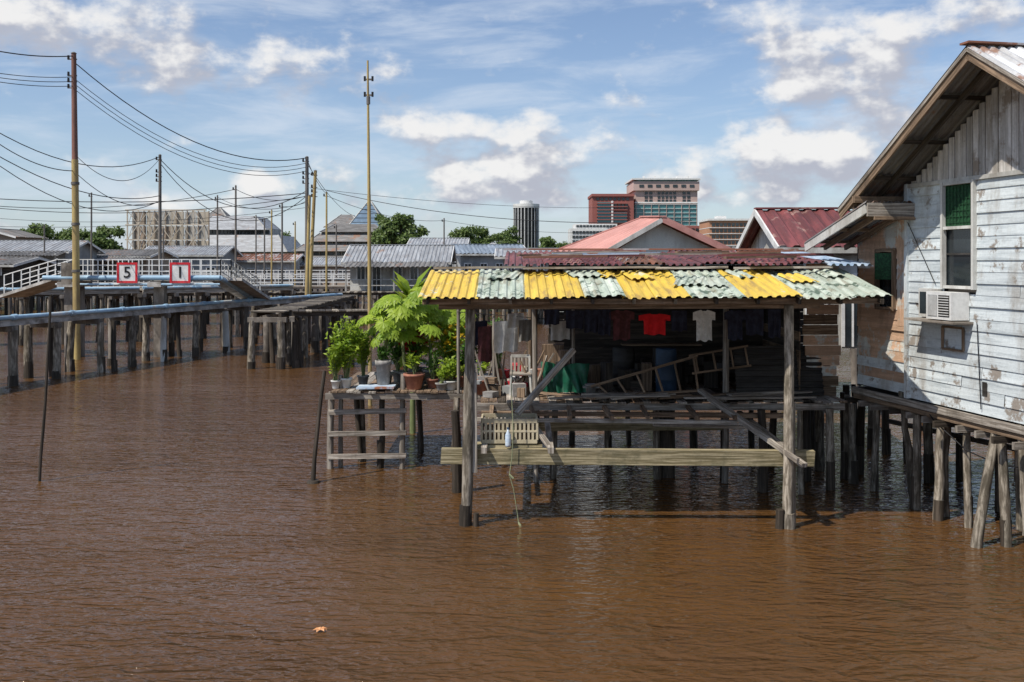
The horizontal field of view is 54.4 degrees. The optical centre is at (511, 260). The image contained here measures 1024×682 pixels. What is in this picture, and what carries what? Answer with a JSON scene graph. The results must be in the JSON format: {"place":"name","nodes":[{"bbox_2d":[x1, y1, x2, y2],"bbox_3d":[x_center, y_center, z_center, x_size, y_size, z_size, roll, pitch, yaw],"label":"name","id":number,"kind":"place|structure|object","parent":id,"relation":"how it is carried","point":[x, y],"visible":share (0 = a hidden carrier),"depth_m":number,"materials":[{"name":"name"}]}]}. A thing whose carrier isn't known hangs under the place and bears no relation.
{"place":"outdoors","nodes":[
{"label":"outdoors","id":0,"kind":"place"},
{"bbox_2d":[296,224,379,256],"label":"roof tier","id":1,"kind":"object","parent":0,"point":[349,237],"visible":0.35,"depth_m":217.10,"materials":[{"name":"grey metal"}]},
{"bbox_2d":[0,289,1023,681],"bbox_3d":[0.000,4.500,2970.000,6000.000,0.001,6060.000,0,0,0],"label":"river water","id":2,"kind":"structure","parent":0,"point":[176,519],"depth_m":15.31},
{"bbox_2d":[38,297,51,480],"bbox_3d":[-9.614,2.921,20.443,0.087,4.359,0.391,0,0,30],"label":"mooring pole","id":3,"kind":"object","parent":2,"relation":"in","point":[45,399],"visible":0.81,"depth_m":20.45,"materials":[{"name":"brown wood"}]},
{"bbox_2d":[67,52,80,359],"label":"utility pole","id":4,"kind":"object","parent":2,"relation":"in","point":[75,184],"visible":0.92,"depth_m":45.39,"materials":[{"name":"yellow paint"}]},
{"bbox_2d":[0,51,691,232],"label":"power lines","id":5,"kind":"object","parent":4,"relation":"attached to","point":[148,204],"visible":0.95,"depth_m":58.97,"materials":[{"name":"black metal"}]},
{"bbox_2d":[0,258,269,356],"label":"footbridge","id":6,"kind":"object","parent":2,"relation":"in","point":[240,287],"visible":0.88,"depth_m":46.56,"materials":[{"name":"metal"}]},
{"bbox_2d":[117,262,137,282],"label":"number sign","id":7,"kind":"object","parent":6,"relation":"attached to","point":[127,272],"visible":1,"depth_m":45.88,"materials":[{"name":"white paint"}]},
{"bbox_2d":[170,262,190,282],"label":"number sign","id":8,"kind":"object","parent":6,"relation":"attached to","point":[180,272],"visible":1,"depth_m":45.88,"materials":[{"name":"white paint"}]},
{"bbox_2d":[0,284,295,345],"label":"timber jetty","id":9,"kind":"object","parent":2,"relation":"in","point":[139,295],"visible":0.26,"depth_m":56.39,"materials":[{"name":"grey wood"}]},
{"bbox_2d":[156,154,161,274],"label":"utility pole","id":10,"kind":"object","parent":2,"relation":"in","point":[159,176],"visible":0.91,"depth_m":59.93,"materials":[{"name":"wood"}]},
{"bbox_2d":[0,293,342,386],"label":"jetty walkway","id":11,"kind":"structure","parent":2,"relation":"in","point":[112,316],"depth_m":42.36,"materials":[{"name":"wood"}]},
{"bbox_2d":[0,270,376,304],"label":"timber jetty","id":12,"kind":"object","parent":2,"relation":"in","point":[297,280],"visible":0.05,"depth_m":104.97,"materials":[{"name":"wood"}]},
{"bbox_2d":[0,274,547,315],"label":"timber jetty","id":13,"kind":"object","parent":2,"relation":"in","point":[321,287],"visible":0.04,"depth_m":85.51,"materials":[{"name":"wood"}]},
{"bbox_2d":[15,291,542,325],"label":"timber jetty","id":14,"kind":"object","parent":2,"relation":"on","point":[88,297],"visible":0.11,"depth_m":70.84,"materials":[{"name":"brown wood"}]},
{"bbox_2d":[247,295,358,368],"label":"jetty platform","id":15,"kind":"structure","parent":2,"relation":"in","point":[321,326],"depth_m":45.05,"materials":[{"name":"grey wood"}]},
{"bbox_2d":[305,195,310,294],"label":"utility pole","id":16,"kind":"object","parent":2,"relation":"in","point":[307,250],"visible":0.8,"depth_m":58.92,"materials":[{"name":"yellow paint"}]},
{"bbox_2d":[309,170,316,294],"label":"utility pole","id":17,"kind":"object","parent":2,"relation":"in","point":[313,195],"visible":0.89,"depth_m":60.91,"materials":[{"name":"yellow paint"}]},
{"bbox_2d":[307,371,325,483],"bbox_3d":[-3.983,3.678,20.344,0.285,2.828,0.622,0,0,18],"label":"mooring pole","id":18,"kind":"object","parent":2,"relation":"in","point":[313,480],"visible":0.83,"depth_m":20.31,"materials":[{"name":"brown wood"}]},
{"bbox_2d":[364,60,373,405],"bbox_3d":[-4.465,-0.622,31.000,0.310,11.245,0.124,0,0,0],"label":"tall mast pole","id":19,"kind":"object","parent":2,"relation":"in","point":[367,95],"visible":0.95,"depth_m":30.96,"materials":[{"name":"yellow paint"}]},
{"bbox_2d":[285,309,460,367],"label":"jetty platform","id":20,"kind":"structure","parent":2,"relation":"in","point":[293,356],"depth_m":42.31,"materials":[{"name":"grey wood"}]},
{"bbox_2d":[390,267,429,433],"bbox_3d":[-2.620,2.352,25.968,1.082,4.495,0.900,0,0,0],"label":"banana plant","id":21,"kind":"object","parent":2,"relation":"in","point":[402,284],"visible":0.34,"depth_m":25.93,"materials":[{"name":"green plant"}]},
{"bbox_2d":[325,266,892,529],"bbox_3d":[1.733,2.698,20.599,11.466,5.215,8.802,0,0,0],"label":"waterside shelter","id":22,"kind":"object","parent":2,"relation":"in","point":[663,456],"visible":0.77,"depth_m":17.84,"materials":[{"name":"yellow paint"}]},
{"bbox_2d":[323,344,345,388],"bbox_3d":[-3.853,2.260,21.662,0.433,1.041,0.596,0,0,15],"label":"potted shrub","id":23,"kind":"object","parent":22,"relation":"on","point":[333,361],"visible":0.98,"depth_m":21.62,"materials":[{"name":"green plant"}]},
{"bbox_2d":[325,315,366,387],"bbox_3d":[-3.617,1.958,21.721,0.930,1.644,0.936,0,0,0],"label":"potted shrub","id":24,"kind":"object","parent":22,"relation":"on","point":[348,345],"visible":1,"depth_m":21.67,"materials":[{"name":"green plant"}]},
{"bbox_2d":[354,329,377,384],"bbox_3d":[-3.358,2.107,22.248,0.915,1.345,0.604,0,0,36],"label":"potted shrub","id":25,"kind":"object","parent":22,"relation":"on","point":[365,351],"visible":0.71,"depth_m":22.19,"materials":[{"name":"green plant"}]},
{"bbox_2d":[327,374,406,468],"bbox_3d":[-3.148,3.776,21.914,1.741,2.649,0.895,0,0,0],"label":"landing ladder","id":26,"kind":"object","parent":22,"relation":"attached to","point":[340,433],"visible":0.66,"depth_m":21.52,"materials":[{"name":"grey wood"}]},
{"bbox_2d":[356,384,395,390],"bbox_3d":[-2.927,2.735,21.500,0.805,0.090,0.500,0,0,0],"label":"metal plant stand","id":27,"kind":"object","parent":22,"relation":"on","point":[391,387],"visible":1,"depth_m":21.34,"materials":[{"name":"white metal"}]},
{"bbox_2d":[375,346,391,384],"bbox_3d":[-2.820,2.306,21.718,0.408,0.948,0.378,0,0,32],"label":"metal urn plant","id":28,"kind":"object","parent":27,"relation":"on","point":[383,363],"visible":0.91,"depth_m":21.60,"materials":[{"name":"metal"}]},
{"bbox_2d":[356,304,426,383],"bbox_3d":[-2.671,1.854,22.003,1.590,1.852,1.324,0,0,0],"label":"papaya tree","id":29,"kind":"object","parent":22,"relation":"on","point":[387,329],"visible":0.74,"depth_m":21.73,"materials":[{"name":"green plant"}]},
{"bbox_2d":[368,286,447,383],"bbox_3d":[-2.315,1.672,22.251,1.870,2.217,1.917,0,0,0],"label":"papaya tree","id":30,"kind":"object","parent":22,"relation":"on","point":[405,313],"visible":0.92,"depth_m":21.68,"materials":[{"name":"green plant"}]},
{"bbox_2d":[403,346,426,389],"bbox_3d":[-2.099,2.310,21.592,0.529,0.941,0.491,0,0,0],"label":"potted croton","id":31,"kind":"object","parent":22,"relation":"on","point":[414,379],"visible":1,"depth_m":21.50,"materials":[{"name":"ceramic"}]},
{"bbox_2d":[405,305,464,383],"bbox_3d":[-1.797,1.831,22.690,1.475,1.897,1.634,0,0,0],"label":"papaya tree","id":32,"kind":"object","parent":22,"relation":"on","point":[450,316],"visible":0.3,"depth_m":22.38,"materials":[{"name":"green plant"}]},
{"bbox_2d":[421,348,450,387],"bbox_3d":[-1.687,2.330,21.809,0.598,0.900,0.572,0,0,45],"label":"potted palm","id":33,"kind":"object","parent":22,"relation":"on","point":[432,381],"visible":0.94,"depth_m":21.76,"materials":[{"name":"plant"}]},
{"bbox_2d":[428,320,464,379],"bbox_3d":[-1.364,2.051,22.196,0.938,1.457,0.772,0,0,37],"label":"flowering plant","id":34,"kind":"object","parent":22,"relation":"on","point":[449,341],"visible":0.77,"depth_m":22.12,"materials":[{"name":"green plant"}]},
{"bbox_2d":[437,355,464,389],"bbox_3d":[-1.313,2.416,21.476,0.764,0.728,0.536,0,0,42],"label":"potted shrub","id":35,"kind":"object","parent":22,"relation":"on","point":[449,365],"visible":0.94,"depth_m":21.39,"materials":[{"name":"green plant"}]},
{"bbox_2d":[481,413,537,443],"bbox_3d":[-0.045,2.936,17.450,0.994,0.434,0.630,0,0,0],"label":"plastic crate","id":36,"kind":"object","parent":22,"relation":"on","point":[495,430],"visible":0.98,"depth_m":17.14,"materials":[{"name":"beige plastic"}]},
{"bbox_2d":[457,309,574,393],"bbox_3d":[0.082,1.883,20.998,2.505,1.833,0.474,0,0,0],"label":"draped laundry","id":37,"kind":"object","parent":22,"relation":"on","point":[501,336],"visible":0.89,"depth_m":21.02,"materials":[{"name":"white fabric"}]},
{"bbox_2d":[509,354,531,395],"bbox_3d":[0.177,2.376,20.740,0.480,0.812,0.520,0,0,0],"label":"plastic chair","id":38,"kind":"object","parent":22,"relation":"on","point":[518,356],"visible":0.87,"depth_m":20.92,"materials":[{"name":"white plastic"}]},
{"bbox_2d":[541,362,589,392],"bbox_3d":[1.109,2.407,20.641,1.018,0.626,0.222,0,0,0],"label":"green tarpaulin","id":39,"kind":"object","parent":22,"relation":"on","point":[571,377],"visible":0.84,"depth_m":20.65,"materials":[{"name":"plastic"}]},
{"bbox_2d":[474,344,734,397],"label":"boxes and scrap","id":40,"kind":"object","parent":22,"relation":"on","point":[597,373],"visible":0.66,"depth_m":21.42,"materials":[{"name":"red paint"}]},
{"bbox_2d":[612,346,634,385],"bbox_3d":[2.502,2.353,22.300,0.520,0.855,0.520,0,0,0],"label":"plastic drum","id":41,"kind":"object","parent":22,"relation":"on","point":[623,357],"visible":0.62,"depth_m":22.10,"materials":[{"name":"plastic"}]},
{"bbox_2d":[591,355,698,393],"bbox_3d":[2.708,2.318,20.066,2.254,0.821,0.241,0,0,-7],"label":"wooden ladder","id":42,"kind":"object","parent":22,"relation":"on","point":[693,357],"visible":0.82,"depth_m":20.09,"materials":[{"name":"brown wood"}]},
{"bbox_2d":[655,347,676,391],"bbox_3d":[3.236,2.303,20.900,0.458,0.955,0.458,0,0,0],"label":"plastic drum","id":43,"kind":"object","parent":22,"relation":"on","point":[667,374],"visible":0.67,"depth_m":20.71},
{"bbox_2d":[504,248,871,395],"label":"tin roof shack","id":44,"kind":"structure","parent":22,"relation":"on","point":[816,343],"depth_m":20.78,"materials":[{"name":"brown wood"}]},
{"bbox_2d":[544,309,780,341],"bbox_3d":[2.952,1.241,19.580,4.926,0.697,0.078,0,0,0],"label":"clothes line","id":45,"kind":"object","parent":44,"relation":"attached to","point":[595,321],"visible":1,"depth_m":19.58,"materials":[{"name":"multicoloured fabric"}]},
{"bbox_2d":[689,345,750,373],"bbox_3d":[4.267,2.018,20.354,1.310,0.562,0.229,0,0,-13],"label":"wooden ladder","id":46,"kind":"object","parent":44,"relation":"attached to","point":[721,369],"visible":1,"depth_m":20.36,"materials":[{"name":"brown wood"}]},
{"bbox_2d":[763,348,860,405],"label":"stilts","id":47,"kind":"object","parent":2,"relation":"in","point":[853,358],"visible":0.05,"depth_m":28.43,"materials":[{"name":"wood"}]},
{"label":"floor","id":48,"kind":"structure","parent":47,"relation":"on","visible":0},
{"bbox_2d":[751,245,856,347],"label":"walls","id":49,"kind":"structure","parent":48,"relation":"on","point":[852,257],"depth_m":28.52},
{"bbox_2d":[809,296,857,346],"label":"windows","id":50,"kind":"structure","parent":49,"relation":"attached to","point":[848,325],"depth_m":28.47,"materials":[{"name":"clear glass"}]},
{"bbox_2d":[810,384,1021,547],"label":"stilts","id":51,"kind":"object","parent":2,"relation":"in","point":[1002,486],"visible":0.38,"depth_m":17.98,"materials":[{"name":"grey wood"}]},
{"bbox_2d":[852,386,1023,450],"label":"floor beam","id":52,"kind":"structure","parent":51,"relation":"on","point":[1003,428],"depth_m":17.38,"materials":[{"name":"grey wood"}]},
{"bbox_2d":[844,397,1023,449],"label":"joists","id":53,"kind":"object","parent":52,"relation":"attached to","point":[1016,444],"visible":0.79,"depth_m":17.05,"materials":[{"name":"grey wood"}]},
{"bbox_2d":[898,391,1023,548],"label":"prop logs","id":54,"kind":"object","parent":2,"relation":"in","point":[977,537],"visible":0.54,"depth_m":15.77,"materials":[{"name":"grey wood"}]},
{"bbox_2d":[0,0,1023,248],"label":"sky","id":55,"kind":"structure","parent":0,"point":[549,104],"materials":[{"name":"blue"}]},
{"bbox_2d":[740,209,857,247],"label":"roof","id":56,"kind":"structure","parent":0,"point":[790,228],"depth_m":30.36,"materials":[{"name":"red metal"}]},
{"bbox_2d":[735,209,779,250],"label":"bargeboards","id":57,"kind":"object","parent":56,"relation":"attached to","point":[767,232],"visible":0.36,"depth_m":31.04,"materials":[{"name":"white paint"}]},
{"bbox_2d":[821,215,896,249],"bbox_3d":[7.062,-0.595,19.045,2.162,0.746,2.332,0,0,0],"label":"lean to rafters","id":58,"kind":"object","parent":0,"point":[858,227],"visible":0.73,"depth_m":19.22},
{"bbox_2d":[855,386,1019,423],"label":"floor","id":59,"kind":"structure","parent":0,"point":[881,391],"depth_m":17.60,"materials":[{"name":"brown wood"}]},
{"bbox_2d":[857,244,862,384],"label":"end wall","id":60,"kind":"structure","parent":59,"relation":"on","point":[857,316],"depth_m":19.98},
{"bbox_2d":[805,200,911,243],"bbox_3d":[8.568,-0.721,19.407,5.015,0.744,2.346,0,0,-11],"label":"lean to roof","id":61,"kind":"object","parent":60,"relation":"attached to","point":[873,224],"visible":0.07,"depth_m":19.11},
{"bbox_2d":[804,203,915,250],"bbox_3d":[6.601,-0.619,19.009,0.978,0.843,2.393,0,0,-11],"label":"lean to fascia","id":62,"kind":"object","parent":61,"relation":"attached to","point":[891,211],"visible":1,"depth_m":17.91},
{"bbox_2d":[904,184,909,397],"bbox_3d":[7.220,0.550,18.156,0.100,3.900,0.090,0,0,-11],"label":"corner board","id":63,"kind":"object","parent":60,"relation":"attached to","point":[906,305],"visible":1,"depth_m":18.11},
{"bbox_2d":[876,69,987,195],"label":"rafters","id":64,"kind":"object","parent":60,"relation":"on","point":[971,86],"visible":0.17,"depth_m":16.62,"materials":[{"name":"brown wood"}]},
{"bbox_2d":[851,94,985,208],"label":"purlins","id":65,"kind":"object","parent":64,"relation":"on","point":[939,142],"visible":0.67,"depth_m":17.02,"materials":[{"name":"brown wood"}]},
{"bbox_2d":[907,81,1023,187],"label":"gable boards","id":66,"kind":"object","parent":60,"relation":"attached to","point":[986,141],"visible":0.94,"depth_m":15.96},
{"bbox_2d":[909,174,1023,423],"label":"clapboard wall","id":67,"kind":"structure","parent":60,"relation":"attached to","point":[937,373],"depth_m":16.10,"materials":[{"name":"wood"}]},
{"bbox_2d":[836,44,1023,209],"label":"roof","id":68,"kind":"structure","parent":67,"relation":"attached to","point":[1010,59],"depth_m":16.55,"materials":[{"name":"metal"}]},
{"bbox_2d":[837,47,1023,217],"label":"bargeboard","id":69,"kind":"object","parent":68,"relation":"attached to","point":[962,60],"visible":1,"depth_m":15.95,"materials":[{"name":"brown wood"}]},
{"bbox_2d":[904,288,973,324],"bbox_3d":[7.252,0.760,16.971,0.380,0.560,1.405,0,0,-11],"label":"air conditioner","id":70,"kind":"object","parent":67,"relation":"attached to","point":[941,306],"visible":1,"depth_m":16.57,"materials":[{"name":"white paint"}]},
{"bbox_2d":[940,179,976,289],"bbox_3d":[7.490,-0.435,16.669,0.115,1.810,0.880,0,0,-11],"label":"window frame","id":71,"kind":"object","parent":67,"relation":"attached to","point":[972,227],"visible":1,"depth_m":16.60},
{"bbox_2d":[947,229,970,285],"bbox_3d":[7.541,-0.070,16.679,0.154,0.960,0.810,0,0,0],"label":"window glass","id":72,"kind":"object","parent":71,"relation":"in","point":[958,266],"visible":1,"depth_m":16.75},
{"bbox_2d":[857,221,903,392],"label":"peach wall","id":73,"kind":"structure","parent":59,"relation":"on","point":[880,352],"depth_m":19.21,"materials":[{"name":"wood"}]},
{"bbox_2d":[874,249,896,310],"bbox_3d":[7.048,0.350,18.901,0.300,1.160,0.650,0,0,-11],"label":"side window","id":74,"kind":"structure","parent":73,"relation":"attached to","point":[885,266],"depth_m":18.81,"materials":[{"name":"green wood"}]},
{"bbox_2d":[897,220,903,325],"bbox_3d":[7.216,0.178,18.402,0.023,2.063,0.292,0,0,-12],"label":"side patch","id":75,"kind":"object","parent":73,"relation":"attached to","point":[900,272],"visible":0.61,"depth_m":18.44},
{"bbox_2d":[946,183,970,226],"bbox_3d":[7.503,-0.930,16.671,0.019,0.700,0.824,0,0,-11],"label":"shutter","id":76,"kind":"object","parent":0,"point":[958,205],"depth_m":16.72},
{"bbox_3d":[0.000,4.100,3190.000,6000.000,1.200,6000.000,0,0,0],"label":"river bank ground","id":77,"kind":"structure","parent":0,"visible":0},
{"bbox_2d":[28,223,71,239],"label":"broadleaf tree","id":78,"kind":"object","parent":77,"relation":"on","point":[35,228],"visible":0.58,"depth_m":219.25,"materials":[{"name":"green plant"}]},
{"bbox_2d":[85,225,125,248],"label":"broadleaf tree","id":79,"kind":"object","parent":77,"relation":"on","point":[100,236],"visible":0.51,"depth_m":189.43,"materials":[{"name":"green plant"}]},
{"bbox_2d":[125,209,209,248],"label":"building","id":80,"kind":"structure","parent":77,"relation":"on","point":[199,230],"depth_m":203.25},
{"bbox_2d":[201,208,299,252],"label":"civic hall","id":81,"kind":"structure","parent":77,"relation":"on","point":[245,235],"depth_m":236.29,"materials":[{"name":"white concrete"}]},
{"bbox_2d":[371,212,418,243],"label":"broadleaf tree","id":82,"kind":"object","parent":77,"relation":"on","point":[391,232],"visible":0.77,"depth_m":184.69,"materials":[{"name":"green plant"}]},
{"bbox_2d":[470,225,506,243],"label":"broadleaf tree","id":83,"kind":"object","parent":77,"relation":"on","point":[482,233],"visible":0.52,"depth_m":228.44,"materials":[{"name":"green plant"}]},
{"bbox_2d":[513,200,538,247],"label":"round dark tower","id":84,"kind":"structure","parent":77,"relation":"on","point":[528,236],"depth_m":401.04,"materials":[{"name":"white paint"}]},
{"bbox_2d":[568,224,616,242],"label":"white office block","id":85,"kind":"structure","parent":77,"relation":"on","point":[577,232],"depth_m":350.00,"materials":[{"name":"paint"}]},
{"bbox_2d":[588,194,633,225],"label":"office annex","id":86,"kind":"object","parent":77,"relation":"on","point":[602,208],"visible":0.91,"depth_m":445.80,"materials":[{"name":"concrete"}]},
{"bbox_2d":[625,176,700,225],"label":"office tower","id":87,"kind":"structure","parent":77,"relation":"on","point":[674,199],"depth_m":449.10,"materials":[{"name":"white paint"}]},
{"bbox_2d":[698,216,748,245],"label":"orange office block","id":88,"kind":"structure","parent":77,"relation":"on","point":[724,230],"depth_m":300.00,"materials":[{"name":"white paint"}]},
{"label":"bargeboards","id":89,"kind":"object","parent":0,"visible":0},
{"bbox_2d":[408,238,470,245],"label":"roof","id":90,"kind":"structure","parent":89,"relation":"on","point":[458,241],"depth_m":99.33,"materials":[{"name":"grey metal"}]},
{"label":"bargeboards","id":91,"kind":"object","parent":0,"visible":0},
{"bbox_2d":[455,244,524,253],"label":"roof","id":92,"kind":"structure","parent":91,"relation":"on","point":[473,248],"depth_m":89.23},
{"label":"veranda floor","id":93,"kind":"structure","parent":0,"visible":0},
{"bbox_2d":[342,260,447,266],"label":"veranda roof","id":94,"kind":"structure","parent":93,"relation":"on","point":[391,263],"depth_m":76.06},
{"label":"floor","id":95,"kind":"structure","parent":0,"visible":0},
{"bbox_2d":[5,251,96,281],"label":"walls","id":96,"kind":"structure","parent":95,"relation":"on","point":[84,254],"depth_m":95.05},
{"bbox_2d":[69,241,105,253],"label":"bargeboards","id":97,"kind":"object","parent":96,"relation":"attached to","point":[84,243],"visible":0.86,"depth_m":95.95,"materials":[{"name":"white paint"}]},
{"bbox_2d":[0,241,100,251],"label":"roof","id":98,"kind":"structure","parent":97,"relation":"on","point":[21,246],"depth_m":92.98,"materials":[{"name":"grey metal"}]},
{"label":"floor","id":99,"kind":"structure","parent":0,"visible":0},
{"bbox_2d":[92,256,170,285],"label":"walls","id":100,"kind":"structure","parent":99,"relation":"on","point":[146,262],"depth_m":99.50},
{"label":"floor","id":101,"kind":"structure","parent":0,"visible":0},
{"bbox_2d":[171,254,234,285],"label":"walls","id":102,"kind":"structure","parent":101,"relation":"on","point":[214,262],"depth_m":111.50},
{"bbox_2d":[145,246,242,256],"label":"bargeboards","id":103,"kind":"object","parent":102,"relation":"attached to","point":[230,249],"visible":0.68,"depth_m":114.03,"materials":[{"name":"white paint"}]},
{"bbox_2d":[146,246,242,254],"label":"roof","id":104,"kind":"structure","parent":103,"relation":"on","point":[195,250],"depth_m":113.24,"materials":[{"name":"grey metal"}]},
{"label":"floor","id":105,"kind":"structure","parent":0,"visible":0},
{"bbox_2d":[237,260,303,284],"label":"walls","id":106,"kind":"structure","parent":105,"relation":"on","point":[276,265],"depth_m":119.50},
{"bbox_2d":[237,254,304,260],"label":"roof","id":107,"kind":"structure","parent":106,"relation":"on","point":[260,257],"depth_m":120.89,"materials":[{"name":"metal"}]},
{"label":"floor","id":108,"kind":"structure","parent":0,"visible":0},
{"bbox_2d":[350,262,448,290],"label":"walls","id":109,"kind":"structure","parent":108,"relation":"on","point":[387,272],"depth_m":77.50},
{"bbox_2d":[342,245,456,262],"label":"roof","id":110,"kind":"structure","parent":109,"relation":"on","point":[403,253],"depth_m":78.98,"materials":[{"name":"grey metal"}]},
{"bbox_2d":[357,265,447,290],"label":"windows","id":111,"kind":"structure","parent":109,"relation":"attached to","point":[361,272],"depth_m":77.45,"materials":[{"name":"black glass"}]},
{"label":"floor","id":112,"kind":"structure","parent":0,"visible":0},
{"bbox_2d":[453,253,502,270],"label":"walls","id":113,"kind":"structure","parent":112,"relation":"on","point":[478,260],"depth_m":87.41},
{"label":"floor","id":114,"kind":"structure","parent":0,"visible":0},
{"bbox_2d":[0,264,51,286],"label":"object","id":115,"kind":"structure","parent":114,"relation":"on","point":[8,277],"depth_m":77.00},
{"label":"stilts","id":116,"kind":"object","parent":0,"visible":0},
{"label":"walls","id":117,"kind":"object","parent":116,"relation":"on","visible":0},
{"bbox_2d":[554,217,721,251],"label":"roof","id":118,"kind":"structure","parent":117,"relation":"on","point":[609,238],"depth_m":41.65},
{"bbox_2d":[609,217,734,250],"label":"bargeboards","id":119,"kind":"object","parent":118,"relation":"attached to","point":[691,232],"visible":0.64,"depth_m":40.00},
{"bbox_2d":[621,224,715,252],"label":"gable wall","id":120,"kind":"structure","parent":117,"relation":"on","point":[660,236],"depth_m":40.46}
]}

